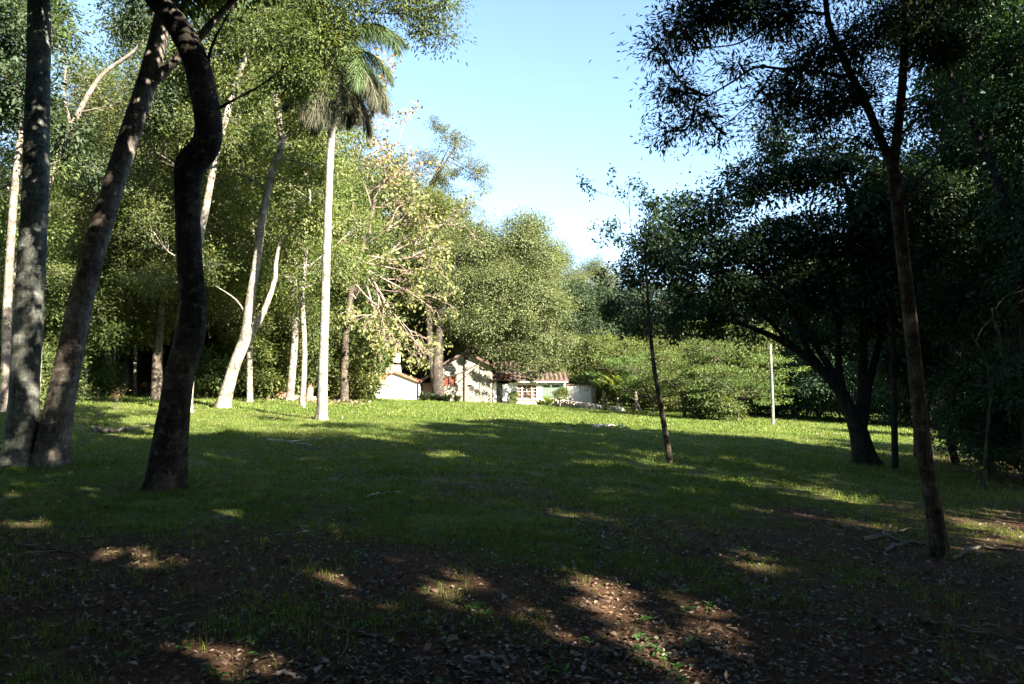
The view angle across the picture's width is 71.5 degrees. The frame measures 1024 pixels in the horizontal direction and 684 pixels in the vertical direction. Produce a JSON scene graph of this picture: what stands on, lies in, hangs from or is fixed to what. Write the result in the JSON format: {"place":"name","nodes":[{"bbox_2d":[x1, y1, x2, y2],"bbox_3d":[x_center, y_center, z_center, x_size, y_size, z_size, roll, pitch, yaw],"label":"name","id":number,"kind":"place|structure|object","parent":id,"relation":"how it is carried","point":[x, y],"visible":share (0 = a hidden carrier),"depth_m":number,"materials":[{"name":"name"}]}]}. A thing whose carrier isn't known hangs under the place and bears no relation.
{"place":"outdoors","nodes":[
{"label":"outdoors","id":0,"kind":"place"},
{"bbox_2d":[0,0,969,319],"label":"sky","id":1,"kind":"structure","parent":0,"point":[532,102],"materials":[{"name":"blue"}]},
{"bbox_2d":[0,392,1023,683],"bbox_3d":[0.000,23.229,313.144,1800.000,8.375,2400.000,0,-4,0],"label":"ground","id":2,"kind":"structure","parent":0,"point":[268,648],"depth_m":5.83,"materials":[{"name":"plant"}]},
{"bbox_2d":[0,0,50,467],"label":"grey trunked tree","id":3,"kind":"object","parent":2,"relation":"on","point":[22,422],"visible":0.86,"depth_m":10.92,"materials":[{"name":"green plant"}]},
{"bbox_2d":[1,541,78,558],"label":"fallen branch","id":4,"kind":"object","parent":2,"relation":"on","point":[51,549],"visible":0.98,"depth_m":5.97,"materials":[{"name":"brown wood"}]},
{"bbox_2d":[0,186,95,375],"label":"shaded forest tree","id":5,"kind":"object","parent":2,"relation":"on","point":[6,194],"depth_m":35.27,"materials":[{"name":"green plant"}]},
{"bbox_2d":[0,343,98,405],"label":"leafy bush","id":6,"kind":"object","parent":2,"relation":"on","point":[48,359],"visible":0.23,"depth_m":26.81,"materials":[{"name":"green plant"}]},
{"bbox_2d":[0,88,103,324],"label":"tall forest tree","id":7,"kind":"object","parent":2,"relation":"on","point":[55,266],"visible":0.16,"depth_m":28.42,"materials":[{"name":"green plant"}]},
{"bbox_2d":[0,0,105,265],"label":"tall forest tree","id":8,"kind":"object","parent":2,"relation":"on","point":[4,213],"visible":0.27,"depth_m":24.69,"materials":[{"name":"green plant"}]},
{"bbox_2d":[0,0,112,411],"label":"edge tree","id":9,"kind":"object","parent":2,"relation":"on","point":[11,30],"visible":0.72,"depth_m":22.25,"materials":[{"name":"green plant"}]},
{"bbox_2d":[0,243,148,392],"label":"understorey tree","id":10,"kind":"object","parent":2,"relation":"on","point":[50,338],"visible":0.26,"depth_m":30.96,"materials":[{"name":"green plant"}]},
{"bbox_2d":[0,51,153,325],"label":"tall forest tree","id":11,"kind":"object","parent":2,"relation":"on","point":[77,89],"visible":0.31,"depth_m":33.22,"materials":[{"name":"green plant"}]},
{"bbox_2d":[1,0,191,403],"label":"reaching tree","id":12,"kind":"object","parent":2,"relation":"on","point":[122,23],"visible":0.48,"depth_m":26.55,"materials":[{"name":"green plant"}]},
{"bbox_2d":[45,190,149,396],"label":"loose crowned tree","id":13,"kind":"object","parent":2,"relation":"on","point":[133,317],"visible":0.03,"depth_m":35.17,"materials":[{"name":"green plant"}]},
{"bbox_2d":[77,357,128,396],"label":"leafy bush","id":14,"kind":"object","parent":2,"relation":"on","point":[101,373],"visible":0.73,"depth_m":35.63,"materials":[{"name":"green plant"}]},
{"bbox_2d":[83,325,143,386],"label":"understorey tree","id":15,"kind":"object","parent":2,"relation":"on","point":[130,356],"visible":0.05,"depth_m":40.85,"materials":[{"name":"green plant"}]},
{"bbox_2d":[52,2,190,388],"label":"tall forest tree","id":16,"kind":"object","parent":2,"relation":"on","point":[126,378],"visible":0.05,"depth_m":41.64,"materials":[{"name":"green plant"}]},
{"bbox_2d":[49,107,213,395],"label":"broadleaf tree","id":17,"kind":"object","parent":2,"relation":"on","point":[134,330],"visible":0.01,"depth_m":36.37,"materials":[{"name":"green plant"}]},
{"bbox_2d":[112,202,177,394],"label":"loose crowned tree","id":18,"kind":"object","parent":2,"relation":"on","point":[135,374],"visible":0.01,"depth_m":39.92,"materials":[{"name":"green plant"}]},
{"bbox_2d":[98,378,204,396],"bbox_3d":[-20.000,2.917,43.653,14.000,1.433,7.500,0,-4,0],"label":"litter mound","id":19,"kind":"object","parent":2,"relation":"on","point":[146,389],"visible":0.05,"depth_m":41.63,"materials":[{"name":"plant"}]},
{"bbox_2d":[113,318,172,384],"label":"understorey tree","id":20,"kind":"object","parent":19,"relation":"on","point":[145,365],"visible":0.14,"depth_m":43.21,"materials":[{"name":"green plant"}]},
{"bbox_2d":[29,0,316,467],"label":"leaning tree","id":21,"kind":"object","parent":2,"relation":"on","point":[52,445],"visible":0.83,"depth_m":11.08,"materials":[{"name":"beige plant"}]},
{"bbox_2d":[51,25,296,400],"bbox_3d":[-16.979,-5.856,34.863,12.700,18.004,13.203,-2,-5,30],"label":"broadleaf tree","id":22,"kind":"object","parent":2,"relation":"on","point":[159,316],"visible":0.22,"depth_m":33.69,"materials":[{"name":"green plant"}]},
{"bbox_2d":[89,39,267,318],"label":"tall forest tree","id":23,"kind":"object","parent":2,"relation":"on","point":[150,281],"visible":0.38,"depth_m":27.68,"materials":[{"name":"green plant"}]},
{"bbox_2d":[138,0,285,492],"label":"curved tree","id":24,"kind":"object","parent":2,"relation":"on","point":[167,463],"visible":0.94,"depth_m":9.30,"materials":[{"name":"brown plant"}]},
{"bbox_2d":[120,0,304,412],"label":"pale tree","id":25,"kind":"object","parent":2,"relation":"on","point":[235,88],"visible":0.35,"depth_m":26.12,"materials":[{"name":"green plant"}]},
{"bbox_2d":[194,343,246,397],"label":"leafy bush","id":26,"kind":"object","parent":2,"relation":"on","point":[203,375],"visible":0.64,"depth_m":39.11,"materials":[{"name":"green plant"}]},
{"bbox_2d":[130,100,317,358],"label":"broadleaf tree","id":27,"kind":"object","parent":2,"relation":"on","point":[210,325],"visible":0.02,"depth_m":41.88,"materials":[{"name":"green plant"}]},
{"bbox_2d":[206,201,264,340],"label":"loose crowned tree","id":28,"kind":"object","parent":2,"relation":"on","point":[226,314],"visible":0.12,"depth_m":41.15,"materials":[{"name":"green plant"}]},
{"bbox_2d":[118,376,370,405],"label":"leaf litter bank","id":29,"kind":"structure","parent":2,"relation":"on","point":[334,400],"depth_m":41.42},
{"bbox_2d":[129,59,360,401],"bbox_3d":[-13.447,-6.344,37.496,11.162,19.615,10.000,0,-4,5],"label":"loose crowned tree","id":30,"kind":"object","parent":2,"relation":"on","point":[249,382],"visible":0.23,"depth_m":36.87,"materials":[{"name":"green plant"}]},
{"bbox_2d":[205,322,287,398],"bbox_3d":[-15.690,1.212,41.118,5.091,5.005,5.707,-2,-4,27],"label":"leafy bush","id":31,"kind":"object","parent":2,"relation":"on","point":[260,357],"visible":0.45,"depth_m":40.64,"materials":[{"name":"green plant"}]},
{"bbox_2d":[206,292,310,397],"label":"understorey tree","id":32,"kind":"object","parent":2,"relation":"on","point":[269,321],"visible":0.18,"depth_m":42.32,"materials":[{"name":"green plant"}]},
{"bbox_2d":[171,0,359,408],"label":"forked white tree","id":33,"kind":"object","parent":2,"relation":"on","point":[310,222],"visible":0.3,"depth_m":29.32,"materials":[{"name":"green plant"}]},
{"bbox_2d":[235,323,316,396],"bbox_3d":[-15.204,1.114,44.204,6.468,5.673,5.769,3,-5,-38],"label":"leafy bush","id":34,"kind":"object","parent":2,"relation":"on","point":[278,348],"visible":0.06,"depth_m":43.13,"materials":[{"name":"green plant"}]},
{"bbox_2d":[224,6,381,400],"bbox_3d":[-12.658,-8.642,41.755,10.382,24.857,9.929,-1,-4,13],"label":"tall forest tree","id":35,"kind":"object","parent":2,"relation":"on","point":[290,389],"visible":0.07,"depth_m":41.59,"materials":[{"name":"green plant"}]},
{"bbox_2d":[202,88,411,406],"bbox_3d":[-10.125,-5.334,34.484,9.945,17.475,8.909,-1,-4,9],"label":"loose crowned tree","id":36,"kind":"object","parent":2,"relation":"on","point":[340,255],"visible":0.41,"depth_m":34.11,"materials":[{"name":"green plant"}]},
{"bbox_2d":[277,329,349,399],"bbox_3d":[-13.720,1.294,45.696,6.468,5.673,5.769,3,-5,-38],"label":"leafy bush","id":37,"kind":"object","parent":2,"relation":"on","point":[331,382],"visible":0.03,"depth_m":45.00,"materials":[{"name":"green plant"}]},
{"bbox_2d":[262,289,369,394],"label":"understorey tree","id":38,"kind":"object","parent":2,"relation":"on","point":[312,342],"visible":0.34,"depth_m":43.08,"materials":[{"name":"green plant"}]},
{"bbox_2d":[254,135,404,396],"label":"broadleaf tree","id":39,"kind":"object","parent":2,"relation":"on","point":[340,297],"visible":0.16,"depth_m":48.12,"materials":[{"name":"green plant"}]},
{"bbox_2d":[180,0,480,116],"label":"overhanging tree","id":40,"kind":"object","parent":2,"relation":"on","point":[302,54],"visible":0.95,"depth_m":19.46,"materials":[{"name":"green plant"}]},
{"bbox_2d":[269,21,409,419],"bbox_3d":[-6.353,-4.360,25.763,4.934,14.840,5.546,3,-5,-35],"label":"queen palm","id":41,"kind":"object","parent":2,"relation":"on","point":[372,89],"visible":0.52,"depth_m":25.28,"materials":[{"name":"green plant"}]},
{"bbox_2d":[299,337,380,398],"bbox_3d":[-11.377,1.761,46.904,5.091,5.005,5.707,-1,-4,21],"label":"leafy bush","id":42,"kind":"object","parent":2,"relation":"on","point":[354,387],"visible":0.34,"depth_m":46.40,"materials":[{"name":"green plant"}]},
{"bbox_2d":[334,331,393,399],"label":"leafy bush","id":43,"kind":"object","parent":2,"relation":"on","point":[373,389],"visible":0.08,"depth_m":48.99,"materials":[{"name":"green plant"}]},
{"bbox_2d":[329,293,401,392],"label":"understorey tree","id":44,"kind":"object","parent":2,"relation":"on","point":[368,332],"visible":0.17,"depth_m":49.11,"materials":[{"name":"green plant"}]},
{"bbox_2d":[312,150,438,393],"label":"shaded forest tree","id":45,"kind":"object","parent":2,"relation":"on","point":[390,272],"visible":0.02,"depth_m":56.64,"materials":[{"name":"green plant"}]},
{"bbox_2d":[323,47,439,398],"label":"bare twiggy tree","id":46,"kind":"object","parent":2,"relation":"on","point":[387,131],"visible":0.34,"depth_m":50.95,"materials":[{"name":"green plant"}]},
{"bbox_2d":[371,294,420,376],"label":"understorey tree","id":47,"kind":"object","parent":2,"relation":"on","point":[403,350],"visible":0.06,"depth_m":55.82,"materials":[{"name":"green plant"}]},
{"bbox_2d":[330,152,467,365],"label":"broadleaf tree","id":48,"kind":"object","parent":2,"relation":"on","point":[418,311],"visible":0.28,"depth_m":56.91,"materials":[{"name":"green plant"}]},
{"bbox_2d":[309,144,491,400],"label":"vine hung tree","id":49,"kind":"object","parent":2,"relation":"on","point":[349,313],"visible":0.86,"depth_m":44.10,"materials":[{"name":"green plant"}]},
{"bbox_2d":[375,362,425,399],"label":"outbuilding","id":50,"kind":"structure","parent":2,"relation":"on","point":[405,386],"depth_m":53.90,"materials":[{"name":"white paint"}]},
{"bbox_2d":[346,114,497,382],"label":"spreading tree","id":51,"kind":"object","parent":2,"relation":"on","point":[438,177],"visible":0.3,"depth_m":61.88,"materials":[{"name":"green plant"}]},
{"bbox_2d":[380,180,480,382],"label":"loose crowned tree","id":52,"kind":"object","parent":2,"relation":"on","point":[440,203],"visible":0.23,"depth_m":58.64,"materials":[{"name":"green plant"}]},
{"bbox_2d":[415,214,526,361],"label":"broadleaf tree","id":53,"kind":"object","parent":2,"relation":"on","point":[458,347],"visible":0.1,"depth_m":60.99,"materials":[{"name":"green plant"}]},
{"bbox_2d":[0,435,959,683],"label":"weeds","id":54,"kind":"object","parent":2,"relation":"on","point":[611,645],"visible":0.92,"depth_m":5.49,"materials":[{"name":"green plant"}]},
{"bbox_2d":[421,351,568,404],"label":"house","id":55,"kind":"structure","parent":2,"relation":"on","point":[483,382],"depth_m":55.01,"materials":[{"name":"paint"}]},
{"bbox_2d":[517,385,536,397],"bbox_3d":[1.152,3.861,55.366,1.536,1.013,0.160,0,-4,0],"label":"window","id":56,"kind":"structure","parent":55,"relation":"in","point":[526,391],"depth_m":55.42,"materials":[{"name":"white paint"}]},
{"bbox_2d":[402,196,589,400],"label":"shade tree","id":57,"kind":"object","parent":2,"relation":"on","point":[516,320],"visible":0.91,"depth_m":53.07,"materials":[{"name":"green plant"}]},
{"bbox_2d":[0,423,1023,683],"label":"leaf litter","id":58,"kind":"object","parent":2,"relation":"on","point":[528,647],"visible":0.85,"depth_m":4.84,"materials":[{"name":"plant"}]},
{"bbox_2d":[474,218,583,361],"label":"broadleaf tree","id":59,"kind":"object","parent":2,"relation":"on","point":[554,278],"visible":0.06,"depth_m":66.03,"materials":[{"name":"green plant"}]},
{"bbox_2d":[516,239,606,357],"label":"broadleaf tree","id":60,"kind":"object","parent":2,"relation":"on","point":[573,276],"visible":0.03,"depth_m":71.98,"materials":[{"name":"green plant"}]},
{"bbox_2d":[536,330,589,385],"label":"understorey tree","id":61,"kind":"object","parent":2,"relation":"on","point":[572,374],"visible":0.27,"depth_m":57.95,"materials":[{"name":"green plant"}]},
{"bbox_2d":[565,384,595,403],"bbox_3d":[5.468,4.648,58.318,2.367,2.427,4.200,0,-4,0],"label":"annex","id":62,"kind":"object","parent":2,"relation":"on","point":[579,394],"visible":0.35,"depth_m":56.34,"materials":[{"name":"white paint"}]},
{"bbox_2d":[542,273,631,403],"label":"shaded forest tree","id":63,"kind":"object","parent":2,"relation":"on","point":[584,295],"visible":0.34,"depth_m":63.11,"materials":[{"name":"green plant"}]},
{"bbox_2d":[552,400,624,410],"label":"stone wall","id":64,"kind":"structure","parent":2,"relation":"on","point":[586,405],"depth_m":51.09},
{"bbox_2d":[558,250,643,400],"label":"broadleaf tree","id":65,"kind":"object","parent":2,"relation":"on","point":[594,266],"visible":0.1,"depth_m":81.64,"materials":[{"name":"green plant"}]},
{"bbox_2d":[569,327,633,404],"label":"understorey tree","id":66,"kind":"object","parent":2,"relation":"on","point":[598,344],"visible":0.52,"depth_m":57.38,"materials":[{"name":"green plant"}]},
{"bbox_2d":[596,372,624,406],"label":"banana plant","id":67,"kind":"object","parent":2,"relation":"on","point":[615,382],"visible":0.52,"depth_m":51.58,"materials":[{"name":"green plant"}]},
{"bbox_2d":[579,281,647,403],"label":"shaded forest tree","id":68,"kind":"object","parent":2,"relation":"on","point":[601,292],"visible":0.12,"depth_m":69.22,"materials":[{"name":"green plant"}]},
{"bbox_2d":[593,332,654,409],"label":"understorey tree","id":69,"kind":"object","parent":2,"relation":"on","point":[627,345],"visible":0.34,"depth_m":53.55,"materials":[{"name":"green plant"}]},
{"bbox_2d":[598,276,665,404],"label":"shaded forest tree","id":70,"kind":"object","parent":2,"relation":"on","point":[627,296],"visible":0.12,"depth_m":65.38,"materials":[{"name":"green plant"}]},
{"bbox_2d":[579,352,692,412],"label":"feathery tree","id":71,"kind":"object","parent":2,"relation":"on","point":[619,362],"visible":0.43,"depth_m":47.79,"materials":[{"name":"green plant"}]},
{"bbox_2d":[576,163,717,463],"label":"sapling","id":72,"kind":"object","parent":2,"relation":"on","point":[652,207],"visible":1,"depth_m":15.46,"materials":[{"name":"green plant"}]},
{"bbox_2d":[624,331,689,411],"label":"understorey tree","id":73,"kind":"object","parent":2,"relation":"on","point":[668,404],"visible":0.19,"depth_m":51.30,"materials":[{"name":"green plant"}]},
{"bbox_2d":[585,320,772,416],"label":"feathery tree","id":74,"kind":"object","parent":2,"relation":"on","point":[662,372],"visible":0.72,"depth_m":42.04,"materials":[{"name":"green plant"}]},
{"bbox_2d":[638,278,733,405],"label":"shaded forest tree","id":75,"kind":"object","parent":2,"relation":"on","point":[687,336],"visible":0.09,"depth_m":59.47,"materials":[{"name":"green plant"}]},
{"bbox_2d":[678,370,755,420],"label":"leafy bush","id":76,"kind":"object","parent":2,"relation":"on","point":[719,405],"visible":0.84,"depth_m":40.25,"materials":[{"name":"green plant"}]},
{"bbox_2d":[642,339,809,419],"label":"feathery tree","id":77,"kind":"object","parent":2,"relation":"on","point":[755,383],"visible":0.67,"depth_m":40.66,"materials":[{"name":"green plant"}]},
{"bbox_2d":[715,319,809,415],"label":"understorey tree","id":78,"kind":"object","parent":2,"relation":"on","point":[764,351],"visible":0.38,"depth_m":49.07,"materials":[{"name":"green plant"}]},
{"bbox_2d":[712,261,820,413],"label":"shaded forest tree","id":79,"kind":"object","parent":2,"relation":"on","point":[788,327],"visible":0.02,"depth_m":55.14,"materials":[{"name":"green plant"}]},
{"bbox_2d":[603,112,939,465],"bbox_3d":[6.383,-1.234,17.191,8.376,8.834,3.402,0,-4,0],"label":"dark spreading tree","id":80,"kind":"object","parent":2,"relation":"on","point":[806,236],"visible":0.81,"depth_m":16.95,"materials":[{"name":"green plant"}]},
{"bbox_2d":[769,344,774,424],"bbox_3d":[13.487,2.357,36.925,0.215,4.520,0.167,0,-4,0],"label":"pale pole","id":81,"kind":"object","parent":2,"relation":"on","point":[771,388],"visible":0.88,"depth_m":36.87,"materials":[{"name":"white metal"}]},
{"bbox_2d":[742,245,852,416],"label":"shaded forest tree","id":82,"kind":"object","parent":2,"relation":"on","point":[789,318],"visible":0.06,"depth_m":53.14,"materials":[{"name":"green plant"}]},
{"bbox_2d":[764,343,831,418],"bbox_3d":[20.085,3.005,50.300,5.635,6.074,7.267,-3,-5,39],"label":"dark bush","id":83,"kind":"object","parent":2,"relation":"on","point":[786,406],"visible":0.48,"depth_m":49.01,"materials":[{"name":"green plant"}]},
{"bbox_2d":[588,0,1022,558],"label":"slim tree","id":84,"kind":"object","parent":2,"relation":"on","point":[907,33],"visible":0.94,"depth_m":7.53,"materials":[{"name":"green plant"}]},
{"bbox_2d":[783,336,878,422],"bbox_3d":[20.846,2.575,45.570,7.928,6.626,6.147,3,-5,-34],"label":"dark bush","id":85,"kind":"object","parent":2,"relation":"on","point":[823,405],"visible":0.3,"depth_m":45.07,"materials":[{"name":"green plant"}]},
{"bbox_2d":[800,259,901,418],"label":"shaded forest tree","id":86,"kind":"object","parent":2,"relation":"on","point":[833,325],"depth_m":49.66,"materials":[{"name":"green plant"}]},
{"bbox_2d":[845,340,912,427],"bbox_3d":[23.313,2.605,44.371,6.147,6.626,7.928,-2,-4,26],"label":"dark bush","id":87,"kind":"object","parent":2,"relation":"on","point":[882,401],"visible":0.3,"depth_m":42.96,"materials":[{"name":"green plant"}]},
{"bbox_2d":[861,525,924,540],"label":"fallen branch","id":88,"kind":"object","parent":2,"relation":"on","point":[871,537],"visible":0.84,"depth_m":8.23,"materials":[{"name":"brown wood"}]},
{"bbox_2d":[833,122,983,456],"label":"shaded tree","id":89,"kind":"object","parent":2,"relation":"on","point":[883,366],"visible":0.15,"depth_m":19.65,"materials":[{"name":"green plant"}]},
{"bbox_2d":[813,153,1006,469],"bbox_3d":[9.017,-0.572,16.313,4.159,7.568,3.272,0,-4,0],"label":"shaded tree","id":90,"kind":"object","parent":2,"relation":"on","point":[932,233],"visible":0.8,"depth_m":16.05,"materials":[{"name":"green plant"}]},
{"bbox_2d":[876,270,970,457],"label":"shaded tree","id":91,"kind":"object","parent":2,"relation":"on","point":[926,345],"visible":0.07,"depth_m":19.78,"materials":[{"name":"green plant"}]},
{"bbox_2d":[871,0,1023,487],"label":"shaded tree","id":92,"kind":"object","parent":2,"relation":"on","point":[1004,112],"visible":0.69,"depth_m":13.91,"materials":[{"name":"green plant"}]},
{"bbox_2d":[887,66,1021,466],"bbox_3d":[12.536,-2.523,18.351,5.534,11.840,4.664,0,-4,0],"label":"shaded tree","id":93,"kind":"object","parent":2,"relation":"on","point":[945,315],"visible":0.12,"depth_m":17.97,"materials":[{"name":"green plant"}]},
{"bbox_2d":[900,111,1011,464],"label":"shaded tree","id":94,"kind":"object","parent":2,"relation":"on","point":[951,449],"visible":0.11,"depth_m":18.06,"materials":[{"name":"green plant"}]},
{"bbox_2d":[898,536,1016,558],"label":"fallen branch","id":95,"kind":"object","parent":2,"relation":"on","point":[964,551],"visible":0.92,"depth_m":7.62,"materials":[{"name":"brown wood"}]},
{"bbox_2d":[894,16,1023,473],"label":"shaded tree","id":96,"kind":"object","parent":2,"relation":"on","point":[975,332],"visible":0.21,"depth_m":16.41,"materials":[{"name":"green plant"}]},
{"bbox_2d":[901,322,1022,483],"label":"dark bush","id":97,"kind":"object","parent":2,"relation":"on","point":[969,419],"visible":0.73,"depth_m":14.93,"materials":[{"name":"green plant"}]},
{"bbox_2d":[918,615,1023,641],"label":"fallen branch","id":98,"kind":"object","parent":2,"relation":"on","point":[978,630],"visible":0.94,"depth_m":4.89,"materials":[{"name":"brown wood"}]},
{"bbox_2d":[921,2,1023,475],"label":"shaded tree","id":99,"kind":"object","parent":2,"relation":"on","point":[974,289],"visible":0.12,"depth_m":16.43,"materials":[{"name":"green plant"}]},
{"bbox_2d":[926,360,1021,472],"bbox_3d":[12.189,1.779,18.135,3.330,3.589,4.294,1,-4,-8],"label":"dark bush","id":100,"kind":"object","parent":2,"relation":"on","point":[957,430],"visible":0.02,"depth_m":18.34,"materials":[{"name":"green plant"}]},
{"bbox_2d":[934,285,1023,490],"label":"bare shrub","id":101,"kind":"object","parent":2,"relation":"on","point":[986,438],"visible":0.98,"depth_m":12.93,"materials":[{"name":"brown plant"}]},
{"bbox_2d":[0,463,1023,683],"bbox_3d":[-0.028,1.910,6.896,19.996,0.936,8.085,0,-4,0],"label":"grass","id":102,"kind":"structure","parent":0,"point":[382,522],"depth_m":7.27,"materials":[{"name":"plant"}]},
{"bbox_2d":[0,401,1023,507],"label":"grass","id":103,"kind":"structure","parent":0,"point":[508,435],"depth_m":16.03,"materials":[{"name":"plant"}]},
{"bbox_2d":[76,392,956,442],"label":"grass","id":104,"kind":"structure","parent":0,"point":[683,422],"depth_m":35.32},
{"bbox_2d":[194,396,890,444],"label":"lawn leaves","id":105,"kind":"object","parent":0,"point":[448,429],"visible":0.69,"depth_m":29.48,"materials":[{"name":"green plant"}]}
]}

